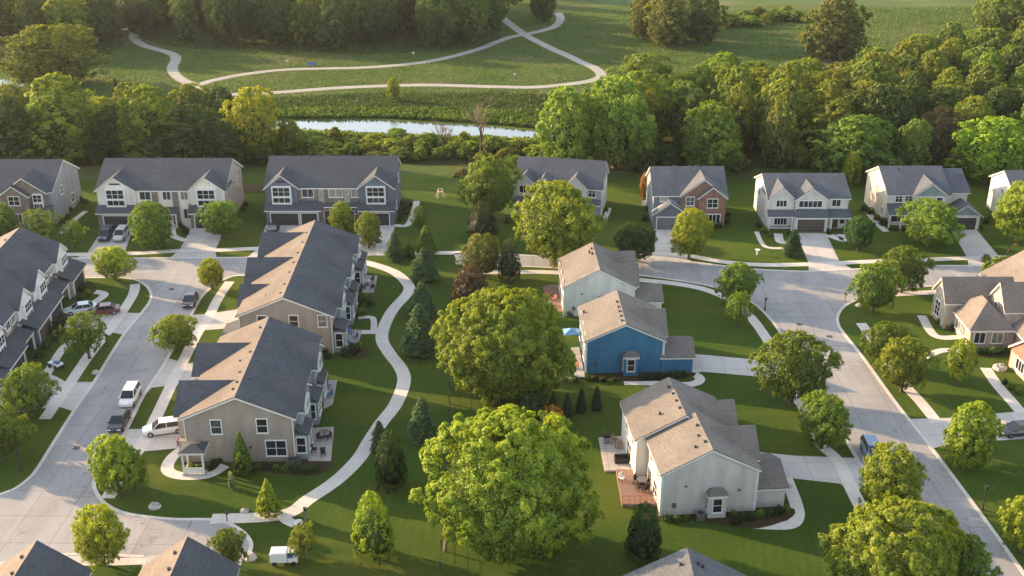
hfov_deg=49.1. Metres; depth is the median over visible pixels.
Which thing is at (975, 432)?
deciduous tree
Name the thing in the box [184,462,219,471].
planting bed
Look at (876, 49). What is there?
deciduous tree
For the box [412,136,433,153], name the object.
hedge bush
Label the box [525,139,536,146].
hedge bush
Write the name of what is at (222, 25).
deciduous tree
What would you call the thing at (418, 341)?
spruce tree
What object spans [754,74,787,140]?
deciduous tree
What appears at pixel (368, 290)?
patio
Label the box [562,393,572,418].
conifer tree
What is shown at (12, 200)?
window
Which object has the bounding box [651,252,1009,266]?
sidewalk
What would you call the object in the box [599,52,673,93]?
deciduous tree
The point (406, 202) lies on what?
planting bed
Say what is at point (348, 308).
window
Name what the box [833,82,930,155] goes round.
deciduous tree
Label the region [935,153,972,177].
hedge bush
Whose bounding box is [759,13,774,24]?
hedge bush
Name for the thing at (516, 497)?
deciduous tree
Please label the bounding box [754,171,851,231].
detached house
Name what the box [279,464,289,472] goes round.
shrub
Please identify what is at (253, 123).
deciduous tree
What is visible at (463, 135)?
hedge bush
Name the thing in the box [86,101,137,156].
deciduous tree
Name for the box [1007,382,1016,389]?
shrub
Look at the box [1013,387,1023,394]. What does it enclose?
shrub
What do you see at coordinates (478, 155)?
hedge bush
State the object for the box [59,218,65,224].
shrub
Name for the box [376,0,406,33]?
deciduous tree
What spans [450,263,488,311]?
deciduous tree
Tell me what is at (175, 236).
sidewalk
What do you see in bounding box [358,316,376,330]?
garden path spur
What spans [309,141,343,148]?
hedge bush
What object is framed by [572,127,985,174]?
forest floor
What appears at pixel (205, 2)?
deciduous tree
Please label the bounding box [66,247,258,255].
sidewalk
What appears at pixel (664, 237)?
driveway
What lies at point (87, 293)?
shrub
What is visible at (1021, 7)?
deciduous tree
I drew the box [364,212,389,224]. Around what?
garage door
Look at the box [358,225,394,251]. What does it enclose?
driveway
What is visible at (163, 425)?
parked car
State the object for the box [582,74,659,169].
deciduous tree
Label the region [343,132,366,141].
hedge bush
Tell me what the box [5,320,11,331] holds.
window
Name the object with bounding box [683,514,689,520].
shrub
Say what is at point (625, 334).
detached house
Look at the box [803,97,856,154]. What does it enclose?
deciduous tree
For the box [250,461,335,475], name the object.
planting bed
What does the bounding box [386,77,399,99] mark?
deciduous tree
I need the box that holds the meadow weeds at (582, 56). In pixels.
[0,7,1015,167]
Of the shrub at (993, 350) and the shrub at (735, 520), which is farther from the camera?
the shrub at (993, 350)
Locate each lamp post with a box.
[14,448,22,471]
[303,507,306,521]
[981,485,989,510]
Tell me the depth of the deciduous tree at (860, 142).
215.02 m
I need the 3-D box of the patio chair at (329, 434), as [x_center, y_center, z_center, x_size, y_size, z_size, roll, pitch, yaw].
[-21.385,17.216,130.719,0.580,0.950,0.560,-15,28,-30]
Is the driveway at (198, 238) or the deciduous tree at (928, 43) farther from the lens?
the deciduous tree at (928, 43)
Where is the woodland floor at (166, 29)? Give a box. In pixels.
[129,2,506,53]
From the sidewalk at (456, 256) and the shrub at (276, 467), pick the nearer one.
the shrub at (276, 467)
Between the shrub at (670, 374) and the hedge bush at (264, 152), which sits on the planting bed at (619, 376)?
the shrub at (670, 374)
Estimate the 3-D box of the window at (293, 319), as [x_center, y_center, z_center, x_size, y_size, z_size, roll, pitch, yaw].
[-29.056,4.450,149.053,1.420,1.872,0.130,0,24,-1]
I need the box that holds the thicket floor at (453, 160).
[55,142,524,167]
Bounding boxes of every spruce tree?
[369,420,388,451]
[383,231,404,261]
[399,303,438,358]
[404,396,437,445]
[406,281,438,317]
[408,247,441,282]
[415,225,438,255]
[782,229,804,257]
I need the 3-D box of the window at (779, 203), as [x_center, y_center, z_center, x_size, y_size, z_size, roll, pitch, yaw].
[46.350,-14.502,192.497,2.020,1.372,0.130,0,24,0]
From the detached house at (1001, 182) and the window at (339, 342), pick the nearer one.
the window at (339, 342)
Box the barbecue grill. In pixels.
[603,433,613,442]
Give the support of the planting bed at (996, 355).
on the lawn at (364, 392)
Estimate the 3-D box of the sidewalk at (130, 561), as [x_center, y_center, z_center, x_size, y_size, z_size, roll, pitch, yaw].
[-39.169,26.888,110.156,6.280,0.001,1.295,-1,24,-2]
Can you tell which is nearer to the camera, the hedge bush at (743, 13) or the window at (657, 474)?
the window at (657, 474)
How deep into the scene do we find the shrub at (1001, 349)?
150.85 m
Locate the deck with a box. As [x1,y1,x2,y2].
[616,469,656,506]
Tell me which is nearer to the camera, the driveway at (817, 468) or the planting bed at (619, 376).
the driveway at (817, 468)
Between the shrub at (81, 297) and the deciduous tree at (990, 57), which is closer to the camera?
the shrub at (81, 297)
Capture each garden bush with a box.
[403,241,415,258]
[514,390,547,420]
[536,404,565,428]
[639,173,646,199]
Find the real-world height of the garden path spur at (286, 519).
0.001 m
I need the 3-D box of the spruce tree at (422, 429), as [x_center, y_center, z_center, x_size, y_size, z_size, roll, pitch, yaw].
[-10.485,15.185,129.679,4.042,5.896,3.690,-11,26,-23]
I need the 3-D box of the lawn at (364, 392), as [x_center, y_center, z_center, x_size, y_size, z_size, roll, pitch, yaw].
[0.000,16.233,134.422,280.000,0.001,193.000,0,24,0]
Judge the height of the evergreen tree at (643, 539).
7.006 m
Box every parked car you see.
[63,300,96,315]
[86,302,119,316]
[97,224,115,240]
[107,409,130,431]
[112,225,129,240]
[118,380,141,406]
[142,416,178,437]
[181,291,198,306]
[266,223,279,231]
[860,434,878,462]
[999,420,1023,438]
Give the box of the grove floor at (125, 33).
[0,0,128,69]
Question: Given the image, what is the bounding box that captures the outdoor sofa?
[614,453,629,463]
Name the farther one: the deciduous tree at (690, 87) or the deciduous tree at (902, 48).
the deciduous tree at (902, 48)
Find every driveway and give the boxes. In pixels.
[0,369,91,413]
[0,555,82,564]
[64,313,142,333]
[77,228,132,257]
[119,429,179,453]
[142,555,157,566]
[148,359,194,390]
[169,228,220,258]
[189,309,238,329]
[248,225,300,256]
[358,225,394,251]
[641,229,690,262]
[692,354,775,376]
[760,452,863,489]
[797,233,850,271]
[911,412,1023,447]
[954,230,996,266]
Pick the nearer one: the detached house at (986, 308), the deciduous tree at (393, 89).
the detached house at (986, 308)
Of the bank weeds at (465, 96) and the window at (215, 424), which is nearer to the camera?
the window at (215, 424)
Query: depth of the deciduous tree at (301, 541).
109.20 m
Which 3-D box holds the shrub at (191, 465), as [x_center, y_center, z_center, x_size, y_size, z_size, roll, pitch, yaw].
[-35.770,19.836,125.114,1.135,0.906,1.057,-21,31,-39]
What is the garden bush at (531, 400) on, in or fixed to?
on the lawn at (364, 392)
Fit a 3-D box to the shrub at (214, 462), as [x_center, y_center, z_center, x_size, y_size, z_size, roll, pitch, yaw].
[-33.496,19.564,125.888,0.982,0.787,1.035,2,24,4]
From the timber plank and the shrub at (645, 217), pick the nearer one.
the timber plank
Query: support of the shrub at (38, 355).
on the lawn at (364, 392)
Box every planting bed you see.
[75,281,95,299]
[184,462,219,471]
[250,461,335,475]
[341,348,369,358]
[398,200,410,222]
[579,372,695,380]
[642,507,794,528]
[974,348,1009,356]
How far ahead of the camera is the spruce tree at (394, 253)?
180.16 m
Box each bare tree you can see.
[430,121,451,146]
[464,96,494,151]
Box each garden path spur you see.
[277,512,294,526]
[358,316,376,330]
[361,330,382,333]
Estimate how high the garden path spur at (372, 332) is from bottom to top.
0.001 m
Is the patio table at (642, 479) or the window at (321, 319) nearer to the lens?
the patio table at (642, 479)
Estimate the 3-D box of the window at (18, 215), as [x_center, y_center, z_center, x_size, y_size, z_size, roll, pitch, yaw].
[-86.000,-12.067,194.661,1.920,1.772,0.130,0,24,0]
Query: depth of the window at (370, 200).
195.08 m
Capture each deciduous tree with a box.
[0,0,35,35]
[0,23,112,85]
[0,83,29,114]
[0,93,38,158]
[0,202,19,236]
[0,361,61,416]
[0,402,38,460]
[10,0,48,43]
[13,207,63,239]
[15,71,101,163]
[36,0,93,49]
[39,0,61,22]
[52,310,111,358]
[61,218,89,248]
[70,0,122,44]
[70,503,130,571]
[83,95,122,145]
[85,433,140,495]
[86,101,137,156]
[89,246,137,279]
[107,81,153,109]
[110,78,121,96]
[115,84,179,157]
[119,0,165,35]
[122,447,150,489]
[124,83,152,101]
[126,200,173,248]
[144,104,222,157]
[146,0,178,24]
[147,313,197,351]
[167,0,199,41]
[167,82,211,107]
[173,91,207,110]
[188,0,206,25]
[190,103,218,131]
[190,120,252,161]
[194,200,243,238]
[196,257,223,289]
[201,0,215,30]
[203,0,240,44]
[204,85,232,117]
[206,527,248,563]
[211,98,237,132]
[219,85,282,156]
[252,0,303,44]
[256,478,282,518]
[275,119,304,155]
[287,521,315,558]
[288,0,323,46]
[312,0,348,49]
[327,200,354,232]
[331,0,359,34]
[341,0,400,44]
[350,490,394,566]
[354,211,381,248]
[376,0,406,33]
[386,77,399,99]
[399,0,417,34]
[408,206,426,232]
[408,403,604,566]
[413,0,447,37]
[415,0,458,46]
[428,285,577,406]
[445,0,481,36]
[447,0,490,43]
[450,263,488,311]
[455,232,499,274]
[457,155,522,214]
[466,201,498,239]
[482,0,516,28]
[498,238,521,283]
[511,179,609,267]
[529,0,557,21]
[533,85,594,159]
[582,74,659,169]
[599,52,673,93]
[611,222,658,261]
[613,69,678,143]
[620,81,665,151]
[627,0,654,38]
[643,0,690,46]
[648,73,691,130]
[664,79,709,137]
[669,206,713,259]
[672,92,712,152]
[679,99,742,171]
[680,0,730,42]
[682,64,719,108]
[695,65,730,99]
[701,51,740,73]
[707,65,760,137]
[713,261,764,305]
[720,83,758,151]
[723,290,758,327]
[730,61,778,81]
[743,66,773,103]
[745,78,816,150]
[747,329,844,405]
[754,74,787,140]
[758,98,797,168]
[762,60,811,117]
[787,57,828,88]
[796,0,873,61]
[797,389,853,449]
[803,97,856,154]
[804,68,858,111]
[806,77,853,140]
[810,113,905,181]
[816,61,858,82]
[818,495,967,575]
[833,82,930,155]
[836,79,885,131]
[842,60,901,97]
[842,151,861,186]
[843,215,876,251]
[846,261,907,311]
[848,51,899,81]
[855,46,892,66]
[857,441,929,511]
[858,321,909,365]
[872,335,941,392]
[877,245,936,292]
[889,55,933,74]
[890,39,925,63]
[890,118,932,165]
[892,70,928,142]
[894,69,930,107]
[895,197,966,247]
[897,33,948,58]
[915,54,948,95]
[917,49,954,83]
[917,83,974,135]
[919,106,972,164]
[927,66,965,107]
[935,21,968,60]
[937,38,973,81]
[939,400,1005,469]
[943,337,978,385]
[944,115,1023,182]
[951,94,999,150]
[952,531,1002,575]
[954,46,1009,82]
[963,27,1001,48]
[964,63,1006,104]
[968,82,1022,117]
[970,0,1023,33]
[970,52,1008,90]
[975,255,1008,276]
[977,27,1019,52]
[980,87,1019,137]
[987,0,1023,20]
[991,180,1023,244]
[996,495,1023,552]
[999,44,1020,64]
[1001,45,1023,87]
[1007,64,1023,89]
[1008,103,1023,137]
[1009,20,1023,44]
[1012,0,1023,31]
[1012,85,1023,134]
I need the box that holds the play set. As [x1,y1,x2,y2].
[435,188,444,196]
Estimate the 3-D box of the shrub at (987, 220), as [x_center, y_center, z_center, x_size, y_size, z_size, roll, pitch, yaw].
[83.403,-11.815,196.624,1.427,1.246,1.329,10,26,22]
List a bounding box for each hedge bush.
[78,142,108,164]
[113,146,138,157]
[254,141,281,165]
[301,146,325,155]
[302,130,323,141]
[304,136,332,146]
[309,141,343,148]
[314,147,349,155]
[327,126,341,140]
[342,142,359,155]
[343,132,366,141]
[344,138,361,145]
[356,142,386,154]
[359,132,383,143]
[363,149,387,155]
[376,138,405,151]
[383,127,410,139]
[384,146,416,161]
[399,135,420,150]
[410,148,428,160]
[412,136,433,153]
[415,132,440,146]
[431,146,453,159]
[437,136,452,146]
[444,140,463,154]
[455,131,470,142]
[456,146,472,159]
[461,140,482,150]
[467,151,496,162]
[472,134,492,141]
[482,134,504,153]
[495,146,521,157]
[501,154,518,166]
[503,138,529,153]
[522,144,550,156]
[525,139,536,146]
[621,151,659,173]
[646,145,664,163]
[653,144,688,165]
[716,13,740,27]
[718,13,743,24]
[725,150,750,171]
[736,9,756,20]
[740,15,764,27]
[752,6,766,17]
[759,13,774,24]
[768,7,781,20]
[778,5,793,16]
[780,9,807,21]
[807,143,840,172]
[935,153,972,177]
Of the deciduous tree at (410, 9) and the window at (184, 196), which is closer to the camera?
the window at (184, 196)
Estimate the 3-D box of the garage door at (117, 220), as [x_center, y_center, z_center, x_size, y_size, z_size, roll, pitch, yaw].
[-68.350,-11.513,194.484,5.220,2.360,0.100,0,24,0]
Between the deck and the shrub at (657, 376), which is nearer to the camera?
the deck
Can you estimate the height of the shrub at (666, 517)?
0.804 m
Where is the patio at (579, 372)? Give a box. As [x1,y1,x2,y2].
[570,347,584,378]
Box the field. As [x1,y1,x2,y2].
[577,0,981,6]
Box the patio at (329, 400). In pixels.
[323,380,336,408]
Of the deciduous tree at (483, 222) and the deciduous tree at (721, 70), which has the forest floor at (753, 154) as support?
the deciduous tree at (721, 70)
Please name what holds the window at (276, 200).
in the townhouse building at (301, 190)
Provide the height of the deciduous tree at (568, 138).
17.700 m
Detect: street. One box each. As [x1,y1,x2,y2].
[0,258,248,565]
[456,254,1022,575]
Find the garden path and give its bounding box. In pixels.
[210,260,414,523]
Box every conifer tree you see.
[548,391,557,405]
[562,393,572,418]
[575,388,586,413]
[591,385,602,410]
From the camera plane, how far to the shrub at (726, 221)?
196.35 m
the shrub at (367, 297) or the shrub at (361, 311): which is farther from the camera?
the shrub at (367, 297)
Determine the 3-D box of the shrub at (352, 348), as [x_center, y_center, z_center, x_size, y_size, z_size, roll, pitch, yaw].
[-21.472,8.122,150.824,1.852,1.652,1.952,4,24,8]
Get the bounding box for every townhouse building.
[0,158,81,227]
[0,227,85,386]
[93,156,243,227]
[173,317,327,461]
[221,220,367,353]
[263,154,401,224]
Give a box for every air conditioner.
[286,457,293,466]
[293,456,300,465]
[696,511,704,521]
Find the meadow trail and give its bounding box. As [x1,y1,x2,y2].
[121,11,606,96]
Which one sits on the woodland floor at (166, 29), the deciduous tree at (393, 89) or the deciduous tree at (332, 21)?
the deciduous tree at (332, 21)
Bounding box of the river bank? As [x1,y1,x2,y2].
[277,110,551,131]
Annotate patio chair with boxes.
[310,443,316,452]
[316,432,322,438]
[320,447,325,456]
[326,430,331,438]
[611,433,617,442]
[615,439,621,447]
[619,471,625,482]
[635,482,641,490]
[642,484,649,490]
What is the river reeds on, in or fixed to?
on the river bank
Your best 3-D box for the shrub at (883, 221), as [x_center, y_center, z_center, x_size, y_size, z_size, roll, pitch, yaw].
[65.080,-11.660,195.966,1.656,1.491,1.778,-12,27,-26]
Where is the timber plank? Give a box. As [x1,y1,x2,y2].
[442,538,445,551]
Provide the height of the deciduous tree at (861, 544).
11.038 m
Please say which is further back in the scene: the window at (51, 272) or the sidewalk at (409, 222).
the sidewalk at (409, 222)
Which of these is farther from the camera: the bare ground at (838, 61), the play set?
the bare ground at (838, 61)
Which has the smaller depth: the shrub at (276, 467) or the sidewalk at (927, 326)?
the shrub at (276, 467)
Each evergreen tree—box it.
[231,431,254,476]
[374,428,408,494]
[624,501,661,566]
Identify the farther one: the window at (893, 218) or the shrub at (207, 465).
the window at (893, 218)
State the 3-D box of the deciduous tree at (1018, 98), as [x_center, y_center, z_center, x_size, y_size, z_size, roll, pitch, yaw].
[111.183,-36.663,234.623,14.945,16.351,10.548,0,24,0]
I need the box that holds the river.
[275,120,552,137]
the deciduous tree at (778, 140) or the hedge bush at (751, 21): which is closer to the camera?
the deciduous tree at (778, 140)
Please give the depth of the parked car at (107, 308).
162.07 m
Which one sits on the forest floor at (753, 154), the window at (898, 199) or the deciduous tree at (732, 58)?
the deciduous tree at (732, 58)
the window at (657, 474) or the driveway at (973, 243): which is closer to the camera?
the window at (657, 474)
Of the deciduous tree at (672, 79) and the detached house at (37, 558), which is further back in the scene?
the deciduous tree at (672, 79)
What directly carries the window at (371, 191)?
in the townhouse building at (301, 190)
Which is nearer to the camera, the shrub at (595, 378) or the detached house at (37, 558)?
the detached house at (37, 558)
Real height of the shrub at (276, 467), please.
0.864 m
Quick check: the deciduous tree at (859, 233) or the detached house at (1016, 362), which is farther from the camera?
the deciduous tree at (859, 233)
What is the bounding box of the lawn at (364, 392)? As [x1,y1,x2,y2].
[0,174,1023,575]
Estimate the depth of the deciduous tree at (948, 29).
282.68 m
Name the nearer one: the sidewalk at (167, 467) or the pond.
the sidewalk at (167, 467)
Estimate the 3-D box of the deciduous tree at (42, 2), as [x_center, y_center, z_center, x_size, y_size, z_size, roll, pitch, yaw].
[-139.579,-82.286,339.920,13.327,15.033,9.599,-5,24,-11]
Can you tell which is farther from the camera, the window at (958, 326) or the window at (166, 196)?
the window at (166, 196)
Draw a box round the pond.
[0,79,26,89]
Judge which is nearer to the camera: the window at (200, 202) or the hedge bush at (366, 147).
the window at (200, 202)
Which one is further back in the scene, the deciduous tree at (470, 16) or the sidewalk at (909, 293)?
the deciduous tree at (470, 16)
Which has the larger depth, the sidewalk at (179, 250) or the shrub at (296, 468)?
the sidewalk at (179, 250)
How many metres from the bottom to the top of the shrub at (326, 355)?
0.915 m
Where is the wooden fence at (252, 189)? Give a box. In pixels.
[243,183,263,192]
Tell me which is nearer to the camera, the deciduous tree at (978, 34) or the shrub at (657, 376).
the shrub at (657, 376)
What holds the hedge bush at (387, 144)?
on the thicket floor at (453, 160)
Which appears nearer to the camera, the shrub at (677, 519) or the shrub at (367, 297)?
the shrub at (677, 519)
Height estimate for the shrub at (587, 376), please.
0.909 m
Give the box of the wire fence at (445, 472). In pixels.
[439,375,450,575]
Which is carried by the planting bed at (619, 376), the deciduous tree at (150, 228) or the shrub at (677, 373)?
the shrub at (677, 373)
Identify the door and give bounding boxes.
[11,353,25,370]
[39,317,51,341]
[50,301,62,322]
[73,270,84,294]
[102,215,132,227]
[194,215,210,227]
[270,212,299,224]
[300,212,318,224]
[324,210,330,221]
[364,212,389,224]
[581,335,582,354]
[647,463,651,487]
[656,217,682,229]
[796,219,825,231]
[831,219,838,227]
[955,217,977,229]
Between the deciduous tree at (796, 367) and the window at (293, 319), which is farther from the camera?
the window at (293, 319)
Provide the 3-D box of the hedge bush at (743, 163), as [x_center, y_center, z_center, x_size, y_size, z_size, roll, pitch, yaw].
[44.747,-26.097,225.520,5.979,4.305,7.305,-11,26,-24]
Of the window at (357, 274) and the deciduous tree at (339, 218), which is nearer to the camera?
the window at (357, 274)
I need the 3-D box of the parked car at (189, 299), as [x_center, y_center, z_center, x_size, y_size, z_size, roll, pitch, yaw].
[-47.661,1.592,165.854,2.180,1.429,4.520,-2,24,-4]
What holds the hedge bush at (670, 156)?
on the ground at (522, 7)
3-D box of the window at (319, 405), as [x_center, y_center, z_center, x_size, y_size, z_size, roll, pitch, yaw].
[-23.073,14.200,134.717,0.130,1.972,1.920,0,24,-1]
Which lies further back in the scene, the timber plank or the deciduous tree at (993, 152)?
the deciduous tree at (993, 152)
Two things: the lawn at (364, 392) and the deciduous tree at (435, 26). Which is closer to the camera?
the lawn at (364, 392)
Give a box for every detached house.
[0,540,91,575]
[138,536,239,575]
[513,156,609,216]
[557,242,663,316]
[577,290,695,375]
[619,377,788,517]
[623,547,746,575]
[645,165,728,229]
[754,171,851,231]
[864,164,983,229]
[931,250,1023,347]
[986,168,1023,211]
[1008,340,1023,380]
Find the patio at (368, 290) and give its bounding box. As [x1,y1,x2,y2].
[362,275,377,292]
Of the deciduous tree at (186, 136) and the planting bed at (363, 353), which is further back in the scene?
the deciduous tree at (186, 136)
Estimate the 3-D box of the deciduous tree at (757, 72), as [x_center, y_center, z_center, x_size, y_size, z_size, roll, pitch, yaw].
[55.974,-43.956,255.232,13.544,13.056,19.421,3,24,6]
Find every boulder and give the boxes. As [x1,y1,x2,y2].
[92,370,99,374]
[148,502,160,509]
[240,508,248,513]
[245,552,256,561]
[294,519,302,524]
[992,363,1006,371]
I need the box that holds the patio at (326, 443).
[308,427,333,460]
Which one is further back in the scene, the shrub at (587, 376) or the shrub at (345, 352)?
the shrub at (345, 352)
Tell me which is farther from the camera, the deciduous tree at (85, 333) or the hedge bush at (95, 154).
the hedge bush at (95, 154)
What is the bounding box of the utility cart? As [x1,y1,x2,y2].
[269,545,298,566]
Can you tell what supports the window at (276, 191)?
in the townhouse building at (301, 190)
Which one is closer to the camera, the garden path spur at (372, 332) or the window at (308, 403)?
the window at (308, 403)
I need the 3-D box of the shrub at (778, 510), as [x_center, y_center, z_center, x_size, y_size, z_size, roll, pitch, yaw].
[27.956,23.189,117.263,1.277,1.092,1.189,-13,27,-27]
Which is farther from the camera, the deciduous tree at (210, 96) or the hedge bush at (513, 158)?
the deciduous tree at (210, 96)
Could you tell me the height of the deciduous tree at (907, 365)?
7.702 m
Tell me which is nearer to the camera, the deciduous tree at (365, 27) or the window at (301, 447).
the window at (301, 447)
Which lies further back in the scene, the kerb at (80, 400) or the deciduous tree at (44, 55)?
the deciduous tree at (44, 55)
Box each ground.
[0,0,1015,181]
[820,60,846,69]
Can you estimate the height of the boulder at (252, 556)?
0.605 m
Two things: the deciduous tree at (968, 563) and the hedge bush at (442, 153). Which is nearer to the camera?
the deciduous tree at (968, 563)
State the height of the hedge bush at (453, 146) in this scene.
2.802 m
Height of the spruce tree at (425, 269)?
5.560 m
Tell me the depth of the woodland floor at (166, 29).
339.98 m
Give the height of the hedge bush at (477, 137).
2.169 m
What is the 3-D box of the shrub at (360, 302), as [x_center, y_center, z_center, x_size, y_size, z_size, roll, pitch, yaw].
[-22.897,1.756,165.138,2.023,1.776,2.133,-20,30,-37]
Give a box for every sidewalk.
[39,284,139,418]
[44,340,75,376]
[58,211,87,233]
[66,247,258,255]
[81,557,146,565]
[91,290,108,302]
[102,281,233,497]
[161,447,228,479]
[170,225,190,240]
[368,251,461,254]
[395,201,419,226]
[454,253,468,264]
[462,270,880,532]
[603,208,611,221]
[624,370,704,386]
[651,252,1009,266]
[754,477,804,529]
[755,232,783,248]
[774,233,785,243]
[824,234,846,241]
[856,323,942,421]
[864,211,888,231]
[895,290,934,295]
[917,315,959,339]
[927,348,956,358]
[980,368,1023,412]
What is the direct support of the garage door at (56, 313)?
in the townhouse building at (41, 276)
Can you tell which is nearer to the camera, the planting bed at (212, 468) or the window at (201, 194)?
the planting bed at (212, 468)
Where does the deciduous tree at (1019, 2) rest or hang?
on the ground at (522, 7)
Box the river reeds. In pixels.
[272,127,540,145]
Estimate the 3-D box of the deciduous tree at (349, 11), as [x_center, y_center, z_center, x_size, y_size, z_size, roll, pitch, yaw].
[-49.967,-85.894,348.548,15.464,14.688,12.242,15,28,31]
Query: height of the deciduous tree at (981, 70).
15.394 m
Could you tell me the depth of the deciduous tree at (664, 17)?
330.69 m
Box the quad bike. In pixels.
[47,358,64,369]
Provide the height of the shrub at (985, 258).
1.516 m
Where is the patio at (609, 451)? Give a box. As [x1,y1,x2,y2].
[598,436,631,471]
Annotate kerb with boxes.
[0,277,152,495]
[62,553,143,557]
[73,257,246,258]
[92,274,252,552]
[456,263,902,533]
[519,254,981,271]
[836,285,1023,575]
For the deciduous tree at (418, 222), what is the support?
on the lawn at (364, 392)
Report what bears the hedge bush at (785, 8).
on the ground at (522, 7)
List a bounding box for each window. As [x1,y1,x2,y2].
[0,332,5,349]
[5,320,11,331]
[7,196,20,205]
[10,314,15,325]
[15,214,22,222]
[24,297,32,314]
[32,195,42,202]
[33,203,42,207]
[39,279,46,295]
[49,266,53,276]
[60,184,63,194]
[61,252,67,266]
[70,191,75,203]
[105,190,124,199]
[107,200,124,205]
[139,192,151,200]
[162,192,171,200]
[180,192,188,200]
[183,208,189,218]
[196,190,215,199]
[197,200,215,205]
[209,419,222,434]
[255,418,268,433]
[256,315,266,320]
[265,440,287,456]
[272,187,289,196]
[272,197,290,203]
[288,315,299,327]
[295,437,307,453]
[301,189,313,197]
[306,393,310,413]
[309,430,312,450]
[311,404,316,419]
[317,315,327,327]
[318,399,321,416]
[319,352,322,371]
[324,381,327,397]
[328,189,342,197]
[335,333,343,347]
[343,293,346,309]
[345,331,347,345]
[346,306,350,319]
[351,189,358,197]
[352,266,354,279]
[355,272,360,284]
[366,187,384,196]
[367,197,384,203]
[519,185,529,193]
[582,344,584,361]
[588,191,595,197]
[626,359,635,371]
[627,436,631,463]
[652,477,657,500]
[656,469,659,482]
[660,197,667,201]
[686,196,694,205]
[704,214,720,223]
[705,495,708,512]
[707,199,717,207]
[711,498,723,513]
[773,218,786,225]
[775,200,787,207]
[798,200,822,207]
[831,200,840,206]
[839,219,844,223]
[890,216,903,221]
[894,196,902,202]
[904,196,912,202]
[933,297,940,317]
[954,317,966,337]
[973,332,986,343]
[990,332,1004,343]
[993,300,998,309]
[1014,357,1023,375]
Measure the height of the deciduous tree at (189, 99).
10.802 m
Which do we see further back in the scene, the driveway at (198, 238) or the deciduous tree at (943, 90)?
the deciduous tree at (943, 90)
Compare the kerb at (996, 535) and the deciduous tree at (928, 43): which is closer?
the kerb at (996, 535)
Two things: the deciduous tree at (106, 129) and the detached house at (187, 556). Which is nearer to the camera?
the detached house at (187, 556)
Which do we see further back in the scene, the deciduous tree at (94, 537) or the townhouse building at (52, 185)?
the townhouse building at (52, 185)
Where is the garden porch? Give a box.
[177,441,208,475]
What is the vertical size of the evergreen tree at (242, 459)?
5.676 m
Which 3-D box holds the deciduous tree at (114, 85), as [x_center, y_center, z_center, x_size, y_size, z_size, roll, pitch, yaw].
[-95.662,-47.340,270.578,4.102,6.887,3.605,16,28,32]
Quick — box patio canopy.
[563,328,580,347]
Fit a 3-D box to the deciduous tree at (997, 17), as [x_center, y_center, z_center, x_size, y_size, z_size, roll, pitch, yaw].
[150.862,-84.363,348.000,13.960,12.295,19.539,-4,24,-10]
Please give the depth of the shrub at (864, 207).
202.41 m
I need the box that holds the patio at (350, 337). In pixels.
[347,329,361,347]
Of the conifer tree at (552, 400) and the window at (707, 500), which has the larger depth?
the conifer tree at (552, 400)
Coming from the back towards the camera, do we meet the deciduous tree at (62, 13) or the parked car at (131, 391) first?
the deciduous tree at (62, 13)
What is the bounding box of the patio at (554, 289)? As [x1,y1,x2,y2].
[543,283,562,311]
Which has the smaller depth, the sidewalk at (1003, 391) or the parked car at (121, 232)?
the sidewalk at (1003, 391)
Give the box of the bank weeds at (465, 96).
[236,92,568,110]
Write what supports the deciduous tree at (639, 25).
on the ground at (522, 7)
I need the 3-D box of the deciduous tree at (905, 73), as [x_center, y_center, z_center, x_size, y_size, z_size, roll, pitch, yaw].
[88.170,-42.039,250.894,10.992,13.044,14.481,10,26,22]
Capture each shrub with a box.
[32,349,45,359]
[38,339,50,349]
[48,333,59,341]
[50,317,65,333]
[57,313,67,323]
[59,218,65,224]
[77,294,84,300]
[78,283,87,292]
[83,288,91,297]
[181,227,188,234]
[188,461,195,467]
[204,462,210,469]
[210,459,218,466]
[228,471,235,489]
[255,463,263,470]
[263,463,271,470]
[271,464,280,471]
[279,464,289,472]
[290,463,300,472]
[300,463,311,474]
[311,463,319,471]
[323,352,330,358]
[340,347,351,356]
[348,342,359,355]
[356,307,365,316]
[356,341,363,349]
[358,295,364,306]
[360,292,371,301]
[367,299,375,306]
[503,214,512,223]
[565,311,573,316]
[573,376,578,382]
[584,373,590,380]
[592,375,599,381]
[601,376,607,381]
[639,373,646,380]
[641,214,648,220]
[646,373,653,380]
[654,372,660,379]
[660,372,667,378]
[661,514,672,521]
[667,370,674,377]
[672,515,680,522]
[674,370,681,377]
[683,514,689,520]
[716,221,723,228]
[724,217,730,224]
[729,510,738,516]
[731,515,740,524]
[738,511,746,521]
[746,511,756,521]
[755,221,761,227]
[755,509,765,518]
[761,226,768,233]
[765,507,773,517]
[774,504,783,515]
[783,504,790,513]
[860,204,867,211]
[865,207,875,214]
[873,214,880,220]
[878,217,887,225]
[973,347,981,354]
[981,254,991,261]
[981,346,988,354]
[983,217,990,223]
[989,347,997,354]
[998,346,1005,353]
[1001,378,1008,384]
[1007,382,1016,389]
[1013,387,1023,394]
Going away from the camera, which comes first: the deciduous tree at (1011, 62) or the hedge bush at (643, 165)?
the hedge bush at (643, 165)
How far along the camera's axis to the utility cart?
109.30 m
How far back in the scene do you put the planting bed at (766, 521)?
116.52 m
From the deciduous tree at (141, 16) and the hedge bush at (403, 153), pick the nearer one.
the hedge bush at (403, 153)
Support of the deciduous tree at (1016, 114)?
on the forest floor at (753, 154)
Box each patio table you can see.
[319,429,328,437]
[637,476,647,485]
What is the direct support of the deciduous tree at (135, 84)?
on the thicket floor at (453, 160)
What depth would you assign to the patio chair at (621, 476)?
122.22 m

